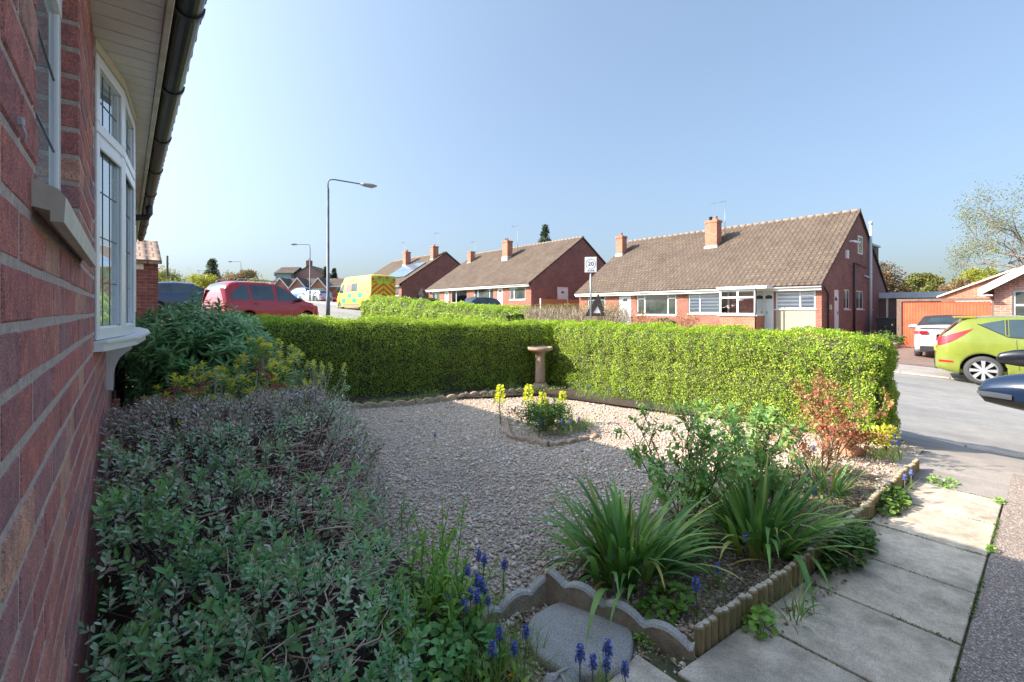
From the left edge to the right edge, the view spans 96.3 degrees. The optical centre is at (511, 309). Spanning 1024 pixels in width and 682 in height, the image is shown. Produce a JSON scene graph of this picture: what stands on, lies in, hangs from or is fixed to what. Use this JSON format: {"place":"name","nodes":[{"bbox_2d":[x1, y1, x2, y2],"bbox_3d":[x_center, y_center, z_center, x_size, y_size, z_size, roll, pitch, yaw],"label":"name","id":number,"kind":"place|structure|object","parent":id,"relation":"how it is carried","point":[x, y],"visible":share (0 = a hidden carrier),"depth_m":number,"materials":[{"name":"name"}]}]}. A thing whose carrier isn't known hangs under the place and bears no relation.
{"place":"outdoors","nodes":[
{"label":"outdoors","id":0,"kind":"place"},
{"bbox_2d":[95,397,517,681],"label":"soil by house","id":1,"kind":"structure","parent":0,"point":[125,609],"depth_m":1.93,"materials":[{"name":"brown soil"}]},
{"bbox_2d":[124,372,226,458],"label":"shrub","id":2,"kind":"object","parent":1,"relation":"on","point":[175,382],"visible":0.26,"depth_m":3.52,"materials":[{"name":"green plant"}]},
{"bbox_2d":[106,570,245,681],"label":"leafy plant","id":3,"kind":"object","parent":1,"relation":"on","point":[220,584],"visible":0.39,"depth_m":1.33,"materials":[{"name":"green plant"}]},
{"bbox_2d":[114,290,279,424],"bbox_3d":[-3.446,0.555,5.066,1.600,1.557,2.069,0,0,-40],"label":"shrub","id":4,"kind":"object","parent":1,"relation":"on","point":[181,341],"visible":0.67,"depth_m":4.51,"materials":[{"name":"teal plant"}]},
{"bbox_2d":[178,360,249,454],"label":"shrub","id":5,"kind":"object","parent":1,"relation":"on","point":[217,378],"visible":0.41,"depth_m":3.93,"materials":[{"name":"green plant"}]},
{"bbox_2d":[156,366,285,460],"bbox_3d":[-2.272,0.886,3.619,0.844,0.830,0.421,0,0,-36],"label":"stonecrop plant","id":6,"kind":"object","parent":1,"relation":"on","point":[195,390],"visible":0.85,"depth_m":3.65,"materials":[{"name":"green plant"}]},
{"bbox_2d":[219,336,307,432],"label":"shrub","id":7,"kind":"object","parent":1,"relation":"on","point":[264,352],"visible":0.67,"depth_m":4.54,"materials":[{"name":"green plant"}]},
{"bbox_2d":[235,360,311,441],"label":"shrub","id":8,"kind":"object","parent":1,"relation":"on","point":[284,372],"visible":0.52,"depth_m":4.02,"materials":[{"name":"green plant"}]},
{"bbox_2d":[71,378,528,681],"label":"hebe bush","id":9,"kind":"object","parent":1,"relation":"on","point":[170,480],"visible":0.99,"depth_m":1.70,"materials":[{"name":"green plant"}]},
{"bbox_2d":[283,359,353,432],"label":"shrub","id":10,"kind":"object","parent":1,"relation":"on","point":[320,376],"visible":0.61,"depth_m":4.66,"materials":[{"name":"green plant"}]},
{"bbox_2d":[342,484,423,545],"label":"leafy plant","id":11,"kind":"object","parent":1,"relation":"on","point":[403,508],"visible":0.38,"depth_m":2.67,"materials":[{"name":"green plant"}]},
{"bbox_2d":[378,621,477,681],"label":"ground cover plant","id":12,"kind":"object","parent":1,"relation":"on","point":[435,651],"visible":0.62,"depth_m":1.58,"materials":[{"name":"green plant"}]},
{"bbox_2d":[372,550,498,666],"bbox_3d":[-0.322,1.141,1.812,0.525,0.286,0.422,0,0,-40],"label":"leafy plant","id":13,"kind":"object","parent":1,"relation":"on","point":[452,613],"visible":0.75,"depth_m":1.79,"materials":[{"name":"green plant"}]},
{"bbox_2d":[403,522,474,624],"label":"leafy plant","id":14,"kind":"object","parent":1,"relation":"on","point":[446,576],"visible":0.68,"depth_m":1.94,"materials":[{"name":"green plant"}]},
{"bbox_2d":[438,617,508,678],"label":"ground cover plant","id":15,"kind":"object","parent":1,"relation":"on","point":[478,624],"visible":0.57,"depth_m":1.69,"materials":[{"name":"green plant"}]},
{"bbox_2d":[442,599,566,681],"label":"grass tuft","id":16,"kind":"object","parent":1,"relation":"on","point":[515,635],"visible":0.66,"depth_m":1.62,"materials":[{"name":"green plant"}]},
{"bbox_2d":[88,298,966,681],"bbox_3d":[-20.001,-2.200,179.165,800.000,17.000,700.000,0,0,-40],"label":"ground","id":17,"kind":"structure","parent":0,"point":[98,606],"depth_m":2.00,"materials":[{"name":"brown soil"}]},
{"bbox_2d":[0,0,206,681],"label":"brick bungalow","id":18,"kind":"object","parent":17,"relation":"on","point":[91,92],"visible":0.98,"depth_m":1.13,"materials":[{"name":"red brick"}]},
{"bbox_2d":[35,0,63,190],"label":"window","id":19,"kind":"structure","parent":18,"relation":"in","point":[49,13],"depth_m":1.16,"materials":[{"name":"white plastic"}]},
{"bbox_2d":[93,50,123,340],"bbox_3d":[-1.794,-0.465,2.007,0.070,1.180,0.400,0,0,-27],"label":"window","id":20,"kind":"structure","parent":18,"relation":"in","point":[108,128],"depth_m":2.03,"materials":[{"name":"white plastic"}]},
{"bbox_2d":[123,92,134,335],"bbox_3d":[-2.013,-0.465,2.367,0.070,1.180,0.492,0,0,-35],"label":"window","id":21,"kind":"structure","parent":18,"relation":"in","point":[129,124],"depth_m":2.48,"materials":[{"name":"white plastic"}]},
{"bbox_2d":[132,240,161,346],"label":"brick garage","id":22,"kind":"structure","parent":17,"relation":"on","point":[148,258],"depth_m":10.36,"materials":[{"name":"brick"}]},
{"bbox_2d":[158,282,204,312],"bbox_3d":[-15.347,-0.505,22.122,4.400,1.620,2.280,0,0,-35],"label":"estate car","id":23,"kind":"object","parent":17,"relation":"on","point":[169,292],"visible":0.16,"depth_m":21.09,"materials":[{"name":"blue paint"}]},
{"bbox_2d":[184,273,218,288],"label":"tree","id":24,"kind":"object","parent":17,"relation":"on","point":[199,280],"visible":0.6,"depth_m":43.36,"materials":[{"name":"yellow plant"}]},
{"bbox_2d":[222,268,265,282],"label":"tree","id":25,"kind":"object","parent":17,"relation":"on","point":[246,274],"visible":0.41,"depth_m":78.95,"materials":[{"name":"green plant"}]},
{"bbox_2d":[201,278,318,321],"bbox_3d":[-9.504,-0.197,17.715,2.220,1.809,3.970,0,0,27],"label":"people carrier","id":26,"kind":"object","parent":17,"relation":"on","point":[253,298],"visible":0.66,"depth_m":16.64,"materials":[{"name":"red paint"}]},
{"bbox_2d":[249,285,274,299],"bbox_3d":[-9.161,-0.617,16.829,0.201,0.550,0.860,0,0,27],"label":"window","id":27,"kind":"structure","parent":26,"relation":"in","point":[259,292],"depth_m":16.80,"materials":[{"name":"grey glass"}]},
{"bbox_2d":[274,259,337,277],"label":"two storey house","id":28,"kind":"structure","parent":17,"relation":"on","point":[292,272],"depth_m":107.73,"materials":[{"name":"brown tile"}]},
{"bbox_2d":[311,277,344,297],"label":"gabled bungalow","id":29,"kind":"object","parent":17,"relation":"on","point":[321,284],"visible":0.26,"depth_m":94.97,"materials":[{"name":"orange brick"}]},
{"bbox_2d":[326,179,376,319],"bbox_3d":[-6.789,-2.445,19.462,2.051,6.067,0.191,0,0,-19],"label":"street lamp","id":30,"kind":"object","parent":17,"relation":"on","point":[369,185],"visible":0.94,"depth_m":19.11,"materials":[{"name":"metal"}]},
{"bbox_2d":[372,233,460,297],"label":"brick bungalow","id":31,"kind":"object","parent":17,"relation":"on","point":[413,275],"visible":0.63,"depth_m":59.63,"materials":[{"name":"red brick"}]},
{"bbox_2d":[360,294,524,323],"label":"privet hedge","id":32,"kind":"object","parent":17,"relation":"on","point":[383,306],"visible":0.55,"depth_m":12.11,"materials":[{"name":"green plant"}]},
{"bbox_2d":[425,225,605,309],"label":"brick bungalow","id":33,"kind":"object","parent":17,"relation":"on","point":[508,273],"visible":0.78,"depth_m":42.49,"materials":[{"name":"brown tile"}]},
{"bbox_2d":[540,298,578,315],"bbox_3d":[5.848,-0.150,39.659,9.400,1.500,0.100,0,0,-40],"label":"timber fence","id":34,"kind":"object","parent":17,"relation":"on","point":[546,302],"visible":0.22,"depth_m":37.96,"materials":[{"name":"brown wood"}]},
{"bbox_2d":[521,303,636,327],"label":"twiggy hedge","id":35,"kind":"object","parent":17,"relation":"on","point":[551,313],"visible":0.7,"depth_m":22.20,"materials":[{"name":"brown plant"}]},
{"bbox_2d":[574,201,888,335],"bbox_3d":[14.715,-2.525,31.906,14.417,9.450,16.101,0,0,-40],"label":"brick bungalow","id":36,"kind":"object","parent":17,"relation":"on","point":[824,270],"visible":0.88,"depth_m":26.95,"materials":[{"name":"brown tile"}]},
{"bbox_2d":[636,294,676,315],"bbox_3d":[9.169,-0.350,29.223,0.130,1.500,2.930,0,0,-40],"label":"window","id":37,"kind":"structure","parent":36,"relation":"in","point":[655,305],"depth_m":29.17,"materials":[{"name":"white plastic"}]},
{"bbox_2d":[689,293,719,314],"bbox_3d":[11.364,-0.410,26.613,0.130,1.420,2.510,0,0,-40],"label":"window","id":38,"kind":"structure","parent":36,"relation":"in","point":[702,303],"depth_m":26.80,"materials":[{"name":"white plastic"}]},
{"bbox_2d":[720,289,754,314],"bbox_3d":[11.936,-0.395,24.305,0.064,1.330,1.880,0,0,-40],"label":"window","id":39,"kind":"structure","parent":36,"relation":"in","point":[721,291],"depth_m":24.27,"materials":[{"name":"white plastic"}]},
{"bbox_2d":[764,291,773,330],"bbox_3d":[13.503,0.030,24.107,0.100,2.300,0.480,0,0,-40],"label":"door","id":40,"kind":"structure","parent":36,"relation":"in","point":[768,296],"depth_m":24.09,"materials":[{"name":"white plastic"}]},
{"bbox_2d":[774,290,816,309],"bbox_3d":[14.282,-0.550,23.142,0.130,1.140,1.900,0,0,-40],"label":"window","id":41,"kind":"structure","parent":36,"relation":"in","point":[785,300],"depth_m":23.13,"materials":[{"name":"white plastic"}]},
{"bbox_2d":[879,260,913,291],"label":"tree","id":42,"kind":"object","parent":17,"relation":"on","point":[889,279],"visible":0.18,"depth_m":40.23,"materials":[{"name":"brown plant"}]},
{"bbox_2d":[879,291,949,316],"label":"flat roofed garage","id":43,"kind":"structure","parent":17,"relation":"on","point":[887,304],"depth_m":28.79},
{"bbox_2d":[900,272,945,291],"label":"tree","id":44,"kind":"object","parent":17,"relation":"on","point":[927,282],"visible":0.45,"depth_m":44.63,"materials":[{"name":"green plant"}]},
{"bbox_2d":[937,278,971,290],"bbox_3d":[39.367,-0.516,40.190,3.594,4.528,3.536,0,0,26],"label":"tree","id":45,"kind":"object","parent":17,"relation":"on","point":[958,283],"visible":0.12,"depth_m":39.78,"materials":[{"name":"brown plant"}]},
{"bbox_2d":[946,266,998,285],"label":"tree","id":46,"kind":"object","parent":17,"relation":"on","point":[973,274],"visible":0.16,"depth_m":46.50,"materials":[{"name":"yellow plant"}]},
{"bbox_2d":[937,268,1016,301],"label":"brick garage","id":47,"kind":"structure","parent":17,"relation":"on","point":[969,291],"depth_m":21.28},
{"bbox_2d":[939,173,1023,283],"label":"bare tree","id":48,"kind":"object","parent":17,"relation":"on","point":[998,223],"visible":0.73,"depth_m":34.96,"materials":[{"name":"green plant"}]},
{"bbox_2d":[978,265,1023,314],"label":"brick bungalow","id":49,"kind":"object","parent":17,"relation":"on","point":[1006,292],"visible":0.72,"depth_m":15.25,"materials":[{"name":"red brick"}]},
{"bbox_2d":[1012,290,1023,314],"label":"window","id":50,"kind":"structure","parent":49,"relation":"in","point":[1017,295],"depth_m":15.16,"materials":[{"name":"white glass"}]},
{"bbox_2d":[342,384,794,426],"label":"soil under hedge","id":51,"kind":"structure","parent":0,"point":[613,400],"depth_m":6.64,"materials":[{"name":"brown soil"}]},
{"bbox_2d":[245,313,560,401],"bbox_3d":[-1.694,0.674,7.219,5.390,1.286,1.018,0,0,-23],"label":"clipped hedge","id":52,"kind":"object","parent":51,"relation":"on","point":[390,355],"visible":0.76,"depth_m":6.92,"materials":[{"name":"green plant"}]},
{"bbox_2d":[527,346,552,388],"bbox_3d":[0.461,0.939,7.411,0.416,0.682,0.416,0,0,-40],"label":"bird bath","id":53,"kind":"object","parent":51,"relation":"on","point":[540,353],"visible":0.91,"depth_m":7.34,"materials":[{"name":"beige stone"}]},
{"bbox_2d":[358,381,857,440],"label":"ground weeds","id":54,"kind":"object","parent":51,"relation":"on","point":[634,398],"visible":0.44,"depth_m":6.43,"materials":[{"name":"green plant"}]},
{"bbox_2d":[543,319,901,443],"bbox_3d":[2.215,0.733,6.436,1.049,1.174,5.009,0,0,-40],"label":"clipped hedge","id":55,"kind":"object","parent":51,"relation":"on","point":[749,368],"visible":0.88,"depth_m":5.47,"materials":[{"name":"green plant"}]},
{"bbox_2d":[137,0,1023,290],"label":"sky","id":56,"kind":"structure","parent":0,"point":[598,121],"materials":[{"name":"blue"}]},
{"bbox_2d":[321,395,923,681],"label":"gravel bed","id":57,"kind":"object","parent":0,"point":[914,450],"visible":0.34,"depth_m":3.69,"materials":[{"name":"grey gravel"}]},
{"bbox_2d":[355,399,414,408],"bbox_3d":[-1.670,1.260,6.048,0.764,0.119,0.050,0,0,-22],"label":"edging stone","id":58,"kind":"object","parent":57,"relation":"on","point":[411,402],"visible":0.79,"depth_m":6.03,"materials":[{"name":"concrete"}]},
{"bbox_2d":[401,494,469,574],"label":"leafy plant","id":59,"kind":"object","parent":57,"relation":"on","point":[426,549],"visible":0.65,"depth_m":2.24,"materials":[{"name":"green plant"}]},
{"bbox_2d":[415,393,463,404],"bbox_3d":[-0.998,1.261,6.413,0.730,0.118,0.050,0,0,-35],"label":"edging stone","id":60,"kind":"object","parent":57,"relation":"on","point":[429,400],"visible":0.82,"depth_m":6.38,"materials":[{"name":"concrete"}]},
{"bbox_2d":[483,575,545,622],"bbox_3d":[-0.014,1.246,1.932,0.351,0.149,0.045,0,0,-29],"label":"edging stone","id":61,"kind":"object","parent":57,"relation":"on","point":[531,596],"visible":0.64,"depth_m":1.94,"materials":[{"name":"concrete"}]},
{"bbox_2d":[508,433,548,446],"bbox_3d":[0.157,1.279,4.472,0.466,0.083,0.050,0,0,38],"label":"edging stone","id":62,"kind":"object","parent":57,"relation":"on","point":[530,440],"visible":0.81,"depth_m":4.45,"materials":[{"name":"concrete"}]},
{"bbox_2d":[505,396,574,434],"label":"flower bed plant","id":63,"kind":"object","parent":57,"relation":"on","point":[537,412],"visible":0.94,"depth_m":4.75,"materials":[{"name":"green plant"}]},
{"bbox_2d":[526,397,574,434],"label":"ground cover plant","id":64,"kind":"object","parent":57,"relation":"on","point":[561,425],"visible":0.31,"depth_m":4.84,"materials":[{"name":"green plant"}]},
{"bbox_2d":[543,667,578,681],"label":"rock","id":65,"kind":"object","parent":57,"relation":"on","point":[553,677],"visible":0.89,"depth_m":1.55,"materials":[{"name":"stone"}]},
{"bbox_2d":[548,434,596,446],"bbox_3d":[0.595,1.282,4.461,0.561,0.075,0.050,0,0,-30],"label":"edging stone","id":66,"kind":"object","parent":57,"relation":"on","point":[561,442],"visible":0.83,"depth_m":4.43,"materials":[{"name":"concrete"}]},
{"bbox_2d":[528,602,633,681],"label":"stepping stone","id":67,"kind":"object","parent":57,"relation":"on","point":[569,622],"visible":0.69,"depth_m":1.73,"materials":[{"name":"stone"}]},
{"bbox_2d":[546,566,694,661],"bbox_3d":[0.416,1.227,1.852,0.607,0.186,0.045,0,0,33],"label":"edging stone","id":68,"kind":"object","parent":57,"relation":"on","point":[667,637],"visible":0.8,"depth_m":1.82,"materials":[{"name":"concrete"}]},
{"bbox_2d":[361,395,922,672],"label":"leaf litter","id":69,"kind":"object","parent":57,"relation":"on","point":[643,654],"visible":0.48,"depth_m":2.10,"materials":[{"name":"brown plant"}]},
{"bbox_2d":[790,368,893,459],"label":"rose bush","id":70,"kind":"object","parent":57,"relation":"on","point":[817,392],"visible":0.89,"depth_m":3.88,"materials":[{"name":"red plant"}]},
{"bbox_2d":[840,426,887,454],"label":"ground cover plant","id":71,"kind":"object","parent":57,"relation":"on","point":[872,438],"visible":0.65,"depth_m":4.08,"materials":[{"name":"red plant"}]},
{"bbox_2d":[862,442,904,463],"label":"grass tuft","id":72,"kind":"object","parent":57,"relation":"on","point":[880,452],"visible":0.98,"depth_m":3.95,"materials":[{"name":"green plant"}]},
{"bbox_2d":[870,422,903,450],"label":"shrub","id":73,"kind":"object","parent":57,"relation":"on","point":[883,431],"visible":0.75,"depth_m":4.20,"materials":[{"name":"yellow plant"}]},
{"bbox_2d":[313,301,979,379],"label":"pavement","id":74,"kind":"structure","parent":0,"point":[921,370],"depth_m":11.57,"materials":[{"name":"concrete"}]},
{"bbox_2d":[297,290,331,300],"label":"hatchback","id":75,"kind":"object","parent":74,"relation":"on","point":[318,295],"visible":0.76,"depth_m":49.12,"materials":[{"name":"silver metal"}]},
{"bbox_2d":[585,257,596,326],"bbox_3d":[3.429,-0.630,19.986,0.520,3.350,0.109,0,0,10],"label":"road sign","id":76,"kind":"object","parent":74,"relation":"on","point":[590,265],"visible":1,"depth_m":19.96,"materials":[{"name":"metal"}]},
{"bbox_2d":[310,302,1023,454],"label":"road","id":77,"kind":"structure","parent":0,"point":[957,411],"depth_m":7.03,"materials":[{"name":"grey asphalt"}]},
{"bbox_2d":[336,275,395,309],"bbox_3d":[-10.787,-1.149,33.510,5.900,2.560,2.444,0,0,45],"label":"ambulance","id":78,"kind":"object","parent":77,"relation":"on","point":[356,291],"visible":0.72,"depth_m":32.05,"materials":[{"name":"metal"}]},
{"bbox_2d":[371,275,395,298],"bbox_3d":[-8.825,-1.354,31.540,0.051,1.930,1.900,0,0,45],"label":"rear door","id":79,"kind":"structure","parent":78,"relation":"in","point":[381,285],"depth_m":31.55,"materials":[{"name":"metal"}]},
{"bbox_2d":[934,315,1023,383],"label":"hatchback","id":80,"kind":"object","parent":77,"relation":"on","point":[970,348],"visible":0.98,"depth_m":9.77,"materials":[{"name":"green paint"}]},
{"bbox_2d":[320,316,1023,459],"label":"pavement","id":81,"kind":"structure","parent":0,"point":[904,435],"depth_m":5.17,"materials":[{"name":"concrete"}]},
{"bbox_2d":[589,462,879,632],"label":"soil by path","id":82,"kind":"structure","parent":0,"point":[753,574],"depth_m":2.26,"materials":[{"name":"brown soil"}]},
{"bbox_2d":[526,465,746,644],"bbox_3d":[0.558,1.119,2.271,1.167,0.618,1.039,0,0,-16],"label":"iris clump","id":83,"kind":"object","parent":82,"relation":"on","point":[614,527],"visible":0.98,"depth_m":2.17,"materials":[{"name":"green plant"}]},
{"bbox_2d":[633,580,694,625],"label":"ground cover plant","id":84,"kind":"object","parent":82,"relation":"on","point":[680,605],"visible":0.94,"depth_m":1.94,"materials":[{"name":"green plant"}]},
{"bbox_2d":[611,396,754,523],"bbox_3d":[1.001,0.908,2.707,0.704,0.752,1.086,0,0,-3],"label":"rose bush","id":85,"kind":"object","parent":82,"relation":"on","point":[698,484],"visible":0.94,"depth_m":2.63,"materials":[{"name":"green plant"}]},
{"bbox_2d":[652,522,713,565],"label":"ground cover plant","id":86,"kind":"object","parent":82,"relation":"on","point":[704,558],"visible":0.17,"depth_m":2.36,"materials":[{"name":"green plant"}]},
{"bbox_2d":[687,400,817,486],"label":"rose bush","id":87,"kind":"object","parent":82,"relation":"on","point":[784,434],"visible":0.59,"depth_m":3.10,"materials":[{"name":"green plant"}]},
{"bbox_2d":[727,432,808,510],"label":"rose bush","id":88,"kind":"object","parent":82,"relation":"on","point":[754,472],"visible":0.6,"depth_m":2.69,"materials":[{"name":"green plant"}]},
{"bbox_2d":[663,448,882,610],"bbox_3d":[1.362,1.062,2.493,1.164,0.588,1.105,0,0,-40],"label":"iris clump","id":89,"kind":"object","parent":82,"relation":"on","point":[761,525],"visible":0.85,"depth_m":2.38,"materials":[{"name":"green plant"}]},
{"bbox_2d":[693,458,919,655],"bbox_3d":[1.979,1.238,2.668,3.239,0.143,0.073,0,0,-38],"label":"log edging","id":90,"kind":"object","parent":82,"relation":"on","point":[718,625],"visible":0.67,"depth_m":1.98,"materials":[{"name":"brown wood"}]},
{"bbox_2d":[769,406,860,477],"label":"rose bush","id":91,"kind":"object","parent":82,"relation":"on","point":[830,437],"visible":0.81,"depth_m":3.47,"materials":[{"name":"red plant"}]},
{"bbox_2d":[782,445,892,506],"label":"iris clump","id":92,"kind":"object","parent":82,"relation":"on","point":[839,481],"visible":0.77,"depth_m":3.13,"materials":[{"name":"green plant"}]},
{"bbox_2d":[610,481,1002,681],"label":"path","id":93,"kind":"structure","parent":0,"point":[854,634],"depth_m":1.91,"materials":[{"name":"concrete"}]},
{"bbox_2d":[741,602,778,638],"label":"ground cover plant","id":94,"kind":"object","parent":93,"relation":"on","point":[766,613],"visible":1,"depth_m":1.80,"materials":[{"name":"green plant"}]},
{"bbox_2d":[759,571,829,633],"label":"iris clump","id":95,"kind":"object","parent":93,"relation":"on","point":[800,611],"visible":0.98,"depth_m":1.91,"materials":[{"name":"green plant"}]},
{"bbox_2d":[816,523,879,576],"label":"ground cover plant","id":96,"kind":"object","parent":93,"relation":"on","point":[867,535],"visible":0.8,"depth_m":2.32,"materials":[{"name":"green plant"}]},
{"bbox_2d":[770,485,999,681],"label":"joint moss","id":97,"kind":"object","parent":93,"relation":"on","point":[974,605],"visible":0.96,"depth_m":2.09,"materials":[{"name":"green plant"}]},
{"bbox_2d":[868,484,912,515],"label":"ground cover plant","id":98,"kind":"object","parent":93,"relation":"on","point":[902,495],"visible":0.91,"depth_m":2.93,"materials":[{"name":"green plant"}]},
{"bbox_2d":[643,481,1003,681],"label":"path bedding","id":99,"kind":"object","parent":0,"point":[669,667],"visible":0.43,"depth_m":1.69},
{"bbox_2d":[789,336,934,366],"bbox_3d":[14.824,1.423,15.078,9.500,0.630,12.000,0,0,-40],"label":"driveway brick","id":100,"kind":"object","parent":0,"point":[906,355],"visible":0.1,"depth_m":15.26,"materials":[{"name":"red brick"}]},
{"bbox_2d":[908,315,966,355],"bbox_3d":[15.351,0.889,16.070,2.280,1.424,4.295,0,0,44],"label":"convertible","id":101,"kind":"object","parent":100,"relation":"on","point":[928,329],"visible":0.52,"depth_m":15.17,"materials":[{"name":"white paint"}]},
{"bbox_2d":[897,298,993,345],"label":"timber gates","id":102,"kind":"object","parent":100,"relation":"on","point":[909,312],"visible":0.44,"depth_m":19.17,"materials":[{"name":"orange wood"}]},
{"bbox_2d":[831,331,896,342],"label":"driveway side","id":103,"kind":"structure","parent":0,"point":[867,333],"depth_m":25.91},
{"bbox_2d":[875,317,896,334],"bbox_3d":[21.673,0.985,26.430,0.960,1.070,0.960,0,0,-35],"label":"wheelie bin","id":104,"kind":"object","parent":103,"relation":"on","point":[883,323],"visible":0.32,"depth_m":26.17,"materials":[{"name":"plastic"}]},
{"bbox_2d":[892,439,1023,500],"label":"path apron","id":105,"kind":"object","parent":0,"point":[981,474],"visible":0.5,"depth_m":3.75,"materials":[{"name":"concrete"}]},
{"bbox_2d":[955,473,1023,681],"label":"driveway","id":106,"kind":"structure","parent":0,"point":[993,650],"depth_m":1.94,"materials":[{"name":"grey gravel"}]},
{"bbox_2d":[977,373,1023,410],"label":"parked car","id":107,"kind":"object","parent":106,"relation":"on","point":[1006,390],"visible":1,"depth_m":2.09,"materials":[{"name":"blue paint"}]},
{"bbox_2d":[996,349,1023,366],"bbox_3d":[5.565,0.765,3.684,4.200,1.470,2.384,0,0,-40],"label":"mirror","id":108,"kind":"object","parent":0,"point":[1014,357],"visible":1,"depth_m":4.87,"materials":[{"name":"black paint"}]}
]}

